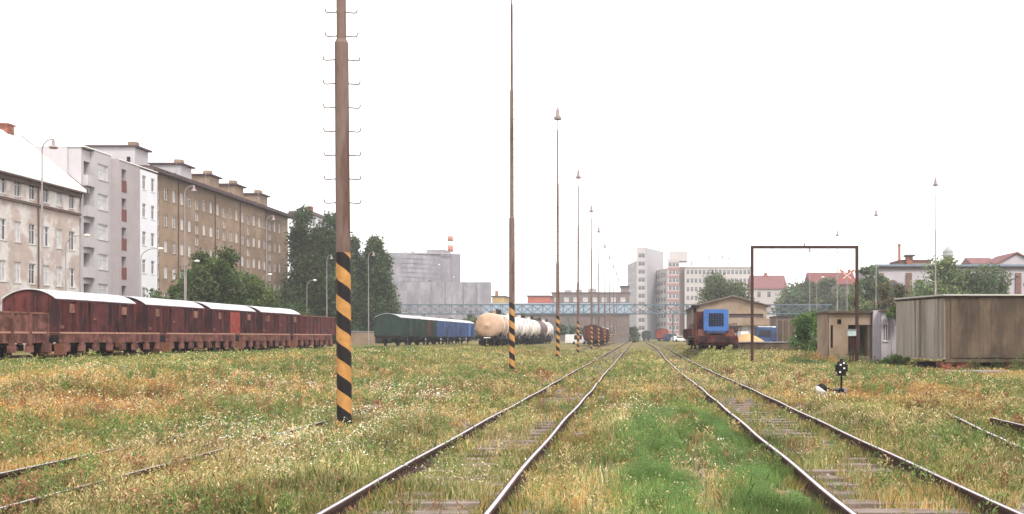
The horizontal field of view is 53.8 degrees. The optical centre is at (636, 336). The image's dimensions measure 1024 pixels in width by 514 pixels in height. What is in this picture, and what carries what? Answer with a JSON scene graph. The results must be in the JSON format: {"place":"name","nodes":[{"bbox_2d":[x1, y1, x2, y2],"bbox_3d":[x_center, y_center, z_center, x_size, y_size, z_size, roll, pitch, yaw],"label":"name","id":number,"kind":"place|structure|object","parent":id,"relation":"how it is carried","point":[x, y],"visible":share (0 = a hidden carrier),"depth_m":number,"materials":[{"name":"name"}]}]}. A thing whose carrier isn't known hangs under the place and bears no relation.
{"place":"outdoors","nodes":[
{"label":"outdoors","id":0,"kind":"place"},
{"bbox_2d":[0,123,87,348],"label":"tenement house","id":1,"kind":"structure","parent":0,"point":[20,212],"depth_m":91.88,"materials":[{"name":"white paint"}]},
{"bbox_2d":[32,145,157,297],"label":"apartment house","id":2,"kind":"structure","parent":0,"point":[118,211],"depth_m":103.60,"materials":[{"name":"grey paint"}]},
{"bbox_2d":[98,254,108,270],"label":"window","id":3,"kind":"structure","parent":2,"relation":"in","point":[102,259],"depth_m":102.15,"materials":[{"name":"white glass"}]},
{"bbox_2d":[98,224,108,241],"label":"window","id":4,"kind":"structure","parent":2,"relation":"in","point":[102,229],"depth_m":102.15,"materials":[{"name":"white glass"}]},
{"bbox_2d":[98,194,108,211],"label":"window","id":5,"kind":"structure","parent":2,"relation":"in","point":[102,199],"depth_m":102.15,"materials":[{"name":"white glass"}]},
{"bbox_2d":[98,164,108,182],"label":"window","id":6,"kind":"structure","parent":2,"relation":"in","point":[102,170],"depth_m":102.15,"materials":[{"name":"white glass"}]},
{"bbox_2d":[85,141,294,343],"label":"apartment block","id":7,"kind":"structure","parent":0,"point":[219,215],"depth_m":128.23,"materials":[{"name":"beige paint"}]},
{"bbox_2d":[253,216,280,292],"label":"windows","id":8,"kind":"structure","parent":7,"relation":"in","point":[253,216],"depth_m":147.54,"materials":[{"name":"grey glass"}]},
{"bbox_2d":[0,339,1023,513],"bbox_3d":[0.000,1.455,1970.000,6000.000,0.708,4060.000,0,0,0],"label":"ground","id":9,"kind":"structure","parent":0,"point":[641,344],"depth_m":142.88,"materials":[{"name":"green plant"}]},
{"bbox_2d":[41,138,57,288],"bbox_3d":[-35.391,-5.411,60.000,1.024,13.061,0.540,0,0,0],"label":"street lamp","id":10,"kind":"object","parent":9,"relation":"on","point":[52,146],"visible":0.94,"depth_m":59.96,"materials":[{"name":"grey metal"}]},
{"bbox_2d":[143,285,183,300],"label":"shrub","id":11,"kind":"object","parent":9,"relation":"on","point":[176,294],"visible":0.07,"depth_m":97.44,"materials":[{"name":"green plant"}]},
{"bbox_2d":[8,347,322,358],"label":"siding track","id":12,"kind":"structure","parent":9,"relation":"on","point":[59,356],"depth_m":59.37,"materials":[{"name":"brown metal"}]},
{"bbox_2d":[2,288,135,354],"bbox_3d":[-31.650,-0.762,56.000,3.060,3.509,8.920,0,0,0],"label":"covered van","id":13,"kind":"object","parent":12,"relation":"on","point":[69,311],"visible":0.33,"depth_m":53.97,"materials":[{"name":"brown metal"}]},
{"bbox_2d":[123,296,203,350],"bbox_3d":[-31.650,-0.762,65.500,3.060,3.509,8.920,0,0,0],"label":"covered van","id":14,"kind":"object","parent":12,"relation":"on","point":[155,315],"visible":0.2,"depth_m":64.23,"materials":[{"name":"brown metal"}]},
{"bbox_2d":[191,301,255,349],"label":"covered van","id":15,"kind":"object","parent":12,"relation":"on","point":[227,318],"visible":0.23,"depth_m":73.95,"materials":[{"name":"brown metal"}]},
{"bbox_2d":[243,305,300,347],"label":"covered van","id":16,"kind":"object","parent":12,"relation":"on","point":[269,320],"visible":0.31,"depth_m":84.00,"materials":[{"name":"brown metal"}]},
{"bbox_2d":[300,315,335,346],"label":"open wagon","id":17,"kind":"object","parent":12,"relation":"on","point":[316,325],"visible":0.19,"depth_m":94.42,"materials":[{"name":"brown paint"}]},
{"bbox_2d":[184,185,196,300],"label":"street lamp","id":18,"kind":"object","parent":9,"relation":"on","point":[193,190],"visible":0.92,"depth_m":91.95,"materials":[{"name":"grey metal"}]},
{"bbox_2d":[166,244,254,347],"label":"broadleaf tree","id":19,"kind":"object","parent":9,"relation":"on","point":[222,269],"visible":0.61,"depth_m":99.70,"materials":[{"name":"green plant"}]},
{"bbox_2d":[0,346,469,363],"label":"trackside weeds","id":20,"kind":"object","parent":9,"relation":"on","point":[230,356],"visible":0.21,"depth_m":47.70,"materials":[{"name":"green plant"}]},
{"bbox_2d":[222,270,288,308],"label":"broadleaf tree","id":21,"kind":"object","parent":9,"relation":"on","point":[264,295],"visible":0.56,"depth_m":101.87,"materials":[{"name":"green plant"}]},
{"bbox_2d":[160,383,413,426],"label":"dark weeds","id":22,"kind":"object","parent":9,"relation":"on","point":[223,415],"visible":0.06,"depth_m":18.90,"materials":[{"name":"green plant"}]},
{"bbox_2d":[279,301,315,315],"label":"shrub","id":23,"kind":"object","parent":9,"relation":"on","point":[301,306],"visible":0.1,"depth_m":117.83,"materials":[{"name":"green plant"}]},
{"bbox_2d":[276,204,335,316],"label":"tall tree","id":24,"kind":"object","parent":9,"relation":"on","point":[300,256],"visible":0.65,"depth_m":148.38,"materials":[{"name":"green plant"}]},
{"bbox_2d":[0,343,612,513],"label":"railway track","id":25,"kind":"structure","parent":9,"relation":"on","point":[4,474],"depth_m":12.05,"materials":[{"name":"brown metal"}]},
{"bbox_2d":[288,206,329,275],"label":"house","id":26,"kind":"structure","parent":9,"relation":"on","point":[316,215],"depth_m":190.30,"materials":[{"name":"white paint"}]},
{"bbox_2d":[300,210,363,343],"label":"tall tree","id":27,"kind":"object","parent":9,"relation":"on","point":[330,223],"visible":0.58,"depth_m":149.00,"materials":[{"name":"green plant"}]},
{"bbox_2d":[323,0,361,431],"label":"lamp mast","id":28,"kind":"object","parent":9,"relation":"on","point":[342,178],"visible":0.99,"depth_m":17.89,"materials":[{"name":"brown paint"}]},
{"bbox_2d":[333,331,374,343],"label":"wall","id":29,"kind":"structure","parent":9,"relation":"on","point":[359,337],"depth_m":150.00,"materials":[{"name":"grey concrete"}]},
{"bbox_2d":[350,231,380,339],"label":"tall tree","id":30,"kind":"object","parent":9,"relation":"on","point":[355,242],"visible":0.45,"depth_m":164.28,"materials":[{"name":"green plant"}]},
{"bbox_2d":[354,230,406,342],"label":"tall tree","id":31,"kind":"object","parent":9,"relation":"on","point":[382,300],"visible":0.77,"depth_m":164.33,"materials":[{"name":"green plant"}]},
{"bbox_2d":[374,313,419,345],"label":"covered van","id":32,"kind":"object","parent":9,"relation":"on","point":[396,328],"visible":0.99,"depth_m":112.00,"materials":[{"name":"green paint"}]},
{"bbox_2d":[403,316,436,344],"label":"covered van","id":33,"kind":"object","parent":9,"relation":"on","point":[428,328],"visible":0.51,"depth_m":126.53,"materials":[{"name":"green paint"}]},
{"bbox_2d":[359,250,490,339],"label":"concrete plant","id":34,"kind":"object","parent":9,"relation":"on","point":[411,276],"visible":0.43,"depth_m":316.00,"materials":[{"name":"grey concrete"}]},
{"bbox_2d":[423,317,450,344],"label":"covered van","id":35,"kind":"object","parent":9,"relation":"on","point":[443,328],"visible":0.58,"depth_m":136.44,"materials":[{"name":"blue paint"}]},
{"bbox_2d":[437,319,463,343],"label":"covered van","id":36,"kind":"object","parent":9,"relation":"on","point":[457,329],"visible":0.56,"depth_m":147.10,"materials":[{"name":"blue paint"}]},
{"bbox_2d":[451,320,474,343],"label":"covered van","id":37,"kind":"object","parent":9,"relation":"on","point":[469,329],"visible":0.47,"depth_m":157.55,"materials":[{"name":"blue paint"}]},
{"bbox_2d":[395,439,536,509],"bbox_3d":[-2.098,1.827,36.700,3.060,0.135,65.400,0,0,0],"label":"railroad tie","id":38,"kind":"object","parent":9,"relation":"on","point":[437,508],"depth_m":10.33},
{"bbox_2d":[316,343,631,513],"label":"railway track","id":39,"kind":"structure","parent":9,"relation":"on","point":[513,482],"depth_m":12.89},
{"bbox_2d":[0,349,1019,509],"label":"chamomile","id":40,"kind":"object","parent":9,"relation":"on","point":[355,414],"visible":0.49,"depth_m":18.57,"materials":[{"name":"white plant"}]},
{"bbox_2d":[504,0,518,372],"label":"lamp mast","id":41,"kind":"object","parent":9,"relation":"on","point":[511,263],"visible":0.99,"depth_m":44.53,"materials":[{"name":"metal"}]},
{"bbox_2d":[0,345,1023,513],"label":"seed heads","id":42,"kind":"object","parent":9,"relation":"on","point":[1005,374],"visible":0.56,"depth_m":22.86,"materials":[{"name":"beige plant"}]},
{"bbox_2d":[0,352,1023,513],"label":"leafy stalks","id":43,"kind":"object","parent":9,"relation":"on","point":[472,373],"visible":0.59,"depth_m":17.37,"materials":[{"name":"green plant"}]},
{"bbox_2d":[0,354,1023,513],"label":"pale stalks","id":44,"kind":"object","parent":9,"relation":"on","point":[498,385],"visible":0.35,"depth_m":19.95,"materials":[{"name":"beige plant"}]},
{"bbox_2d":[0,354,1023,513],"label":"rusty dock","id":45,"kind":"object","parent":9,"relation":"on","point":[24,483],"visible":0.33,"depth_m":19.41,"materials":[{"name":"brown plant"}]},
{"bbox_2d":[0,343,1023,394],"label":"grass","id":46,"kind":"structure","parent":9,"relation":"on","point":[527,349],"depth_m":64.25,"materials":[{"name":"green plant"}]},
{"bbox_2d":[526,295,553,302],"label":"orange building","id":47,"kind":"structure","parent":9,"relation":"on","point":[539,298],"depth_m":320.00,"materials":[{"name":"orange paint"}]},
{"bbox_2d":[482,303,630,341],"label":"long shed","id":48,"kind":"structure","parent":9,"relation":"on","point":[622,324],"depth_m":270.00,"materials":[{"name":"concrete"}]},
{"bbox_2d":[554,106,561,357],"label":"lamp mast","id":49,"kind":"object","parent":9,"relation":"on","point":[557,117],"visible":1,"depth_m":71.72,"materials":[{"name":"metal"}]},
{"bbox_2d":[565,334,586,343],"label":"parked car","id":50,"kind":"object","parent":9,"relation":"on","point":[570,338],"visible":0.72,"depth_m":188.63,"materials":[{"name":"white paint"}]},
{"bbox_2d":[575,168,581,352],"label":"lamp mast","id":51,"kind":"object","parent":9,"relation":"on","point":[578,176],"visible":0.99,"depth_m":98.34,"materials":[{"name":"metal"}]},
{"bbox_2d":[551,288,629,335],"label":"distant block","id":52,"kind":"structure","parent":9,"relation":"on","point":[568,296],"depth_m":360.00,"materials":[{"name":"white concrete"}]},
{"bbox_2d":[589,204,593,349],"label":"lamp mast","id":53,"kind":"object","parent":9,"relation":"on","point":[591,269],"visible":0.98,"depth_m":124.93,"materials":[{"name":"metal"}]},
{"bbox_2d":[560,334,626,343],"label":"board fence","id":54,"kind":"object","parent":9,"relation":"on","point":[619,338],"visible":0.18,"depth_m":236.00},
{"bbox_2d":[584,325,603,345],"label":"covered van","id":55,"kind":"object","parent":9,"relation":"on","point":[587,333],"visible":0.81,"depth_m":170.00,"materials":[{"name":"brown paint"}]},
{"bbox_2d":[596,226,600,347],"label":"lamp mast","id":56,"kind":"object","parent":9,"relation":"on","point":[598,280],"visible":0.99,"depth_m":149.44,"materials":[{"name":"metal"}]},
{"bbox_2d":[629,326,640,342],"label":"shrub","id":57,"kind":"object","parent":9,"relation":"on","point":[633,332],"visible":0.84,"depth_m":299.78,"materials":[{"name":"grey plant"}]},
{"bbox_2d":[627,247,663,339],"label":"office tower","id":58,"kind":"structure","parent":9,"relation":"on","point":[642,270],"depth_m":433.59,"materials":[{"name":"white concrete"}]},
{"bbox_2d":[275,357,1023,513],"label":"rail fringe grass","id":59,"kind":"structure","parent":9,"relation":"on","point":[512,502],"depth_m":12.68,"materials":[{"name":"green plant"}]},
{"bbox_2d":[656,251,687,335],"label":"office tower","id":60,"kind":"structure","parent":9,"relation":"on","point":[670,284],"depth_m":425.00,"materials":[{"name":"white concrete"}]},
{"bbox_2d":[686,347,732,355],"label":"siding track","id":61,"kind":"structure","parent":9,"relation":"on","point":[697,352],"depth_m":80.90,"materials":[{"name":"brown metal"}]},
{"bbox_2d":[688,305,737,349],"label":"diesel locomotive","id":62,"kind":"object","parent":61,"relation":"on","point":[708,326],"visible":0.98,"depth_m":75.10,"materials":[{"name":"brown paint"}]},
{"bbox_2d":[617,403,813,513],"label":"green weeds","id":63,"kind":"object","parent":9,"relation":"on","point":[719,424],"visible":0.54,"depth_m":11.46,"materials":[{"name":"green plant"}]},
{"bbox_2d":[684,256,750,328],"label":"office block","id":64,"kind":"structure","parent":9,"relation":"on","point":[696,270],"depth_m":422.00,"materials":[{"name":"white concrete"}]},
{"bbox_2d":[693,269,758,304],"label":"broadleaf tree","id":65,"kind":"object","parent":9,"relation":"on","point":[716,286],"visible":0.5,"depth_m":197.66,"materials":[{"name":"green plant"}]},
{"bbox_2d":[683,295,770,344],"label":"warehouse","id":66,"kind":"structure","parent":9,"relation":"on","point":[739,310],"depth_m":122.00,"materials":[{"name":"beige paint"}]},
{"bbox_2d":[733,342,797,350],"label":"loading ramp","id":67,"kind":"structure","parent":9,"relation":"on","point":[767,345],"depth_m":80.00,"materials":[{"name":"brown concrete"}]},
{"bbox_2d":[754,326,776,341],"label":"lorry","id":68,"kind":"object","parent":9,"relation":"on","point":[766,333],"visible":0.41,"depth_m":99.20,"materials":[{"name":"blue paint"}]},
{"bbox_2d":[747,273,787,318],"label":"red roofed house","id":69,"kind":"structure","parent":9,"relation":"on","point":[767,287],"depth_m":300.13,"materials":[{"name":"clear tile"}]},
{"bbox_2d":[769,316,795,341],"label":"brown store","id":70,"kind":"structure","parent":9,"relation":"on","point":[785,329],"depth_m":104.90,"materials":[{"name":"concrete"}]},
{"bbox_2d":[770,279,832,330],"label":"broadleaf tree","id":71,"kind":"object","parent":9,"relation":"on","point":[796,291],"visible":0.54,"depth_m":248.96,"materials":[{"name":"green plant"}]},
{"bbox_2d":[785,310,819,352],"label":"bush","id":72,"kind":"object","parent":9,"relation":"on","point":[806,327],"visible":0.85,"depth_m":71.64,"materials":[{"name":"green plant"}]},
{"bbox_2d":[751,243,858,363],"bbox_3d":[9.858,-1.849,58.500,6.313,7.298,0.162,0,0,0],"label":"portal frame","id":73,"kind":"object","parent":9,"relation":"on","point":[856,248],"visible":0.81,"depth_m":58.42,"materials":[{"name":"brown metal"}]},
{"bbox_2d":[804,270,854,340],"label":"red roofed house","id":74,"kind":"structure","parent":9,"relation":"on","point":[846,281],"depth_m":293.19,"materials":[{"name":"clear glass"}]},
{"bbox_2d":[816,359,847,393],"bbox_3d":[5.691,1.184,29.121,0.939,1.071,0.558,0,0,0],"label":"switch lantern","id":75,"kind":"object","parent":9,"relation":"on","point":[841,368],"visible":0.97,"depth_m":28.89,"materials":[{"name":"black paint"}]},
{"bbox_2d":[813,276,851,311],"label":"broadleaf tree","id":76,"kind":"object","parent":9,"relation":"on","point":[842,296],"visible":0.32,"depth_m":253.50,"materials":[{"name":"green plant"}]},
{"bbox_2d":[644,341,1023,513],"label":"railway track","id":77,"kind":"structure","parent":9,"relation":"on","point":[836,503],"depth_m":12.63,"materials":[{"name":"brown metal"}]},
{"bbox_2d":[747,418,939,508],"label":"ballast","id":78,"kind":"structure","parent":9,"relation":"on","point":[852,507],"depth_m":10.87,"materials":[{"name":"grey gravel"}]},
{"bbox_2d":[815,310,880,361],"bbox_3d":[13.523,0.085,63.950,3.358,3.430,4.500,0,0,0],"label":"guard hut","id":79,"kind":"object","parent":9,"relation":"on","point":[833,338],"visible":0.7,"depth_m":62.00,"materials":[{"name":"paint"}]},
{"bbox_2d":[846,329,856,361],"bbox_3d":[12.550,0.684,58.150,0.550,2.235,0.380,0,0,0],"label":"switch box","id":80,"kind":"object","parent":9,"relation":"on","point":[851,333],"visible":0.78,"depth_m":58.11,"materials":[{"name":"grey metal"}]},
{"bbox_2d":[842,292,877,310],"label":"broadleaf tree","id":81,"kind":"object","parent":9,"relation":"on","point":[866,306],"visible":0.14,"depth_m":148.87,"materials":[{"name":"green plant"}]},
{"bbox_2d":[847,264,893,309],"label":"broadleaf tree","id":82,"kind":"object","parent":9,"relation":"on","point":[867,285],"visible":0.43,"depth_m":159.00,"materials":[{"name":"green plant"}]},
{"bbox_2d":[878,310,895,360],"bbox_3d":[15.640,0.098,62.950,1.363,3.404,4.300,0,0,0],"label":"annex","id":83,"kind":"object","parent":9,"relation":"on","point":[886,336],"visible":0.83,"depth_m":61.25,"materials":[{"name":"grey paint"}]},
{"bbox_2d":[871,282,909,310],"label":"broadleaf tree","id":84,"kind":"object","parent":9,"relation":"on","point":[899,291],"visible":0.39,"depth_m":129.33,"materials":[{"name":"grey plant"}]},
{"bbox_2d":[763,349,1020,385],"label":"side weeds","id":85,"kind":"object","parent":9,"relation":"on","point":[800,360],"visible":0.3,"depth_m":56.00,"materials":[{"name":"green plant"}]},
{"bbox_2d":[881,354,910,365],"bbox_3d":[13.590,1.338,52.528,1.589,0.924,1.472,0,0,0],"label":"bush","id":86,"kind":"object","parent":9,"relation":"on","point":[900,359],"visible":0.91,"depth_m":52.22,"materials":[{"name":"green plant"}]},
{"bbox_2d":[933,176,937,294],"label":"lamp mast","id":87,"kind":"object","parent":9,"relation":"on","point":[935,184],"visible":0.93,"depth_m":103.94,"materials":[{"name":"grey metal"}]},
{"bbox_2d":[859,264,1023,302],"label":"brick hall","id":88,"kind":"structure","parent":9,"relation":"on","point":[905,274],"depth_m":170.00,"materials":[{"name":"white paint"}]},
{"bbox_2d":[906,255,979,296],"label":"broadleaf tree","id":89,"kind":"object","parent":9,"relation":"on","point":[947,277],"visible":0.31,"depth_m":138.63,"materials":[{"name":"green plant"}]},
{"bbox_2d":[894,294,1023,369],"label":"concrete shed","id":90,"kind":"structure","parent":9,"relation":"on","point":[957,331],"depth_m":48.98,"materials":[{"name":"grey concrete"}]},
{"bbox_2d":[961,258,990,263],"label":"red roofed house","id":91,"kind":"structure","parent":9,"relation":"on","point":[974,260],"depth_m":242.32,"materials":[{"name":"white tile"}]},
{"bbox_2d":[946,413,1023,451],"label":"loose rail","id":92,"kind":"object","parent":9,"relation":"on","point":[977,428],"visible":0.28,"depth_m":16.00,"materials":[{"name":"brown metal"}]},
{"bbox_2d":[955,262,1017,293],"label":"broadleaf tree","id":93,"kind":"object","parent":9,"relation":"on","point":[987,284],"visible":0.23,"depth_m":139.99,"materials":[{"name":"green plant"}]},
{"bbox_2d":[959,353,1023,371],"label":"grass","id":94,"kind":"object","parent":9,"relation":"on","point":[1017,366],"visible":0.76,"depth_m":47.85,"materials":[{"name":"green plant"}]},
{"bbox_2d":[983,252,1023,263],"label":"gabled house","id":95,"kind":"structure","parent":9,"relation":"on","point":[1014,258],"depth_m":220.00,"materials":[{"name":"white paint"}]},
{"bbox_2d":[986,417,1023,433],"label":"loose rail","id":96,"kind":"object","parent":9,"relation":"on","point":[1017,425],"visible":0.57,"depth_m":17.53,"materials":[{"name":"grey metal"}]},
{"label":"siding track","id":97,"kind":"object","parent":9,"relation":"on","visible":0},
{"bbox_2d":[0,311,51,359],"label":"side boarded wagon","id":98,"kind":"object","parent":97,"relation":"on","point":[28,328],"visible":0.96,"depth_m":42.74,"materials":[{"name":"metal"}]},
{"bbox_2d":[16,332,161,358],"bbox_3d":[-27.654,0.441,50.100,3.072,1.323,10.320,0,0,0],"label":"flat wagon","id":99,"kind":"object","parent":97,"relation":"on","point":[75,344],"visible":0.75,"depth_m":49.05,"materials":[{"name":"brown metal"}]},
{"bbox_2d":[115,333,236,355],"bbox_3d":[-27.654,0.441,60.400,3.072,1.323,10.320,0,0,0],"label":"flat wagon","id":100,"kind":"object","parent":97,"relation":"on","point":[175,342],"visible":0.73,"depth_m":59.17,"materials":[{"name":"brown metal"}]},
{"bbox_2d":[197,333,290,351],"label":"flat wagon","id":101,"kind":"object","parent":97,"relation":"on","point":[249,341],"visible":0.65,"depth_m":69.47,"materials":[{"name":"brown metal"}]},
{"bbox_2d":[257,334,332,349],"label":"flat wagon","id":102,"kind":"object","parent":97,"relation":"on","point":[298,340],"visible":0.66,"depth_m":80.25,"materials":[{"name":"brown metal"}]},
{"bbox_2d":[0,0,1023,302],"label":"sky","id":103,"kind":"structure","parent":0,"point":[701,128],"materials":[{"name":"white"}]},
{"bbox_2d":[396,304,831,341],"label":"truss bridge","id":104,"kind":"structure","parent":0,"point":[561,313],"depth_m":231.97,"materials":[{"name":"blue paint"}]},
{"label":"siding track","id":105,"kind":"object","parent":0,"visible":0},
{"bbox_2d":[475,309,508,346],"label":"tank wagon","id":106,"kind":"object","parent":105,"relation":"on","point":[491,326],"visible":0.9,"depth_m":105.34,"materials":[{"name":"beige paint"}]},
{"bbox_2d":[494,313,522,345],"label":"tank wagon","id":107,"kind":"object","parent":105,"relation":"on","point":[518,328],"visible":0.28,"depth_m":122.44,"materials":[{"name":"white paint"}]},
{"bbox_2d":[508,314,532,344],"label":"tank wagon","id":108,"kind":"object","parent":105,"relation":"on","point":[527,331],"visible":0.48,"depth_m":132.44,"materials":[{"name":"white paint"}]},
{"bbox_2d":[519,316,540,344],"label":"tank wagon","id":109,"kind":"object","parent":105,"relation":"on","point":[535,333],"visible":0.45,"depth_m":143.93,"materials":[{"name":"white paint"}]},
{"bbox_2d":[529,317,547,343],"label":"tank wagon","id":110,"kind":"object","parent":105,"relation":"on","point":[544,330],"visible":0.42,"depth_m":155.72,"materials":[{"name":"paint"}]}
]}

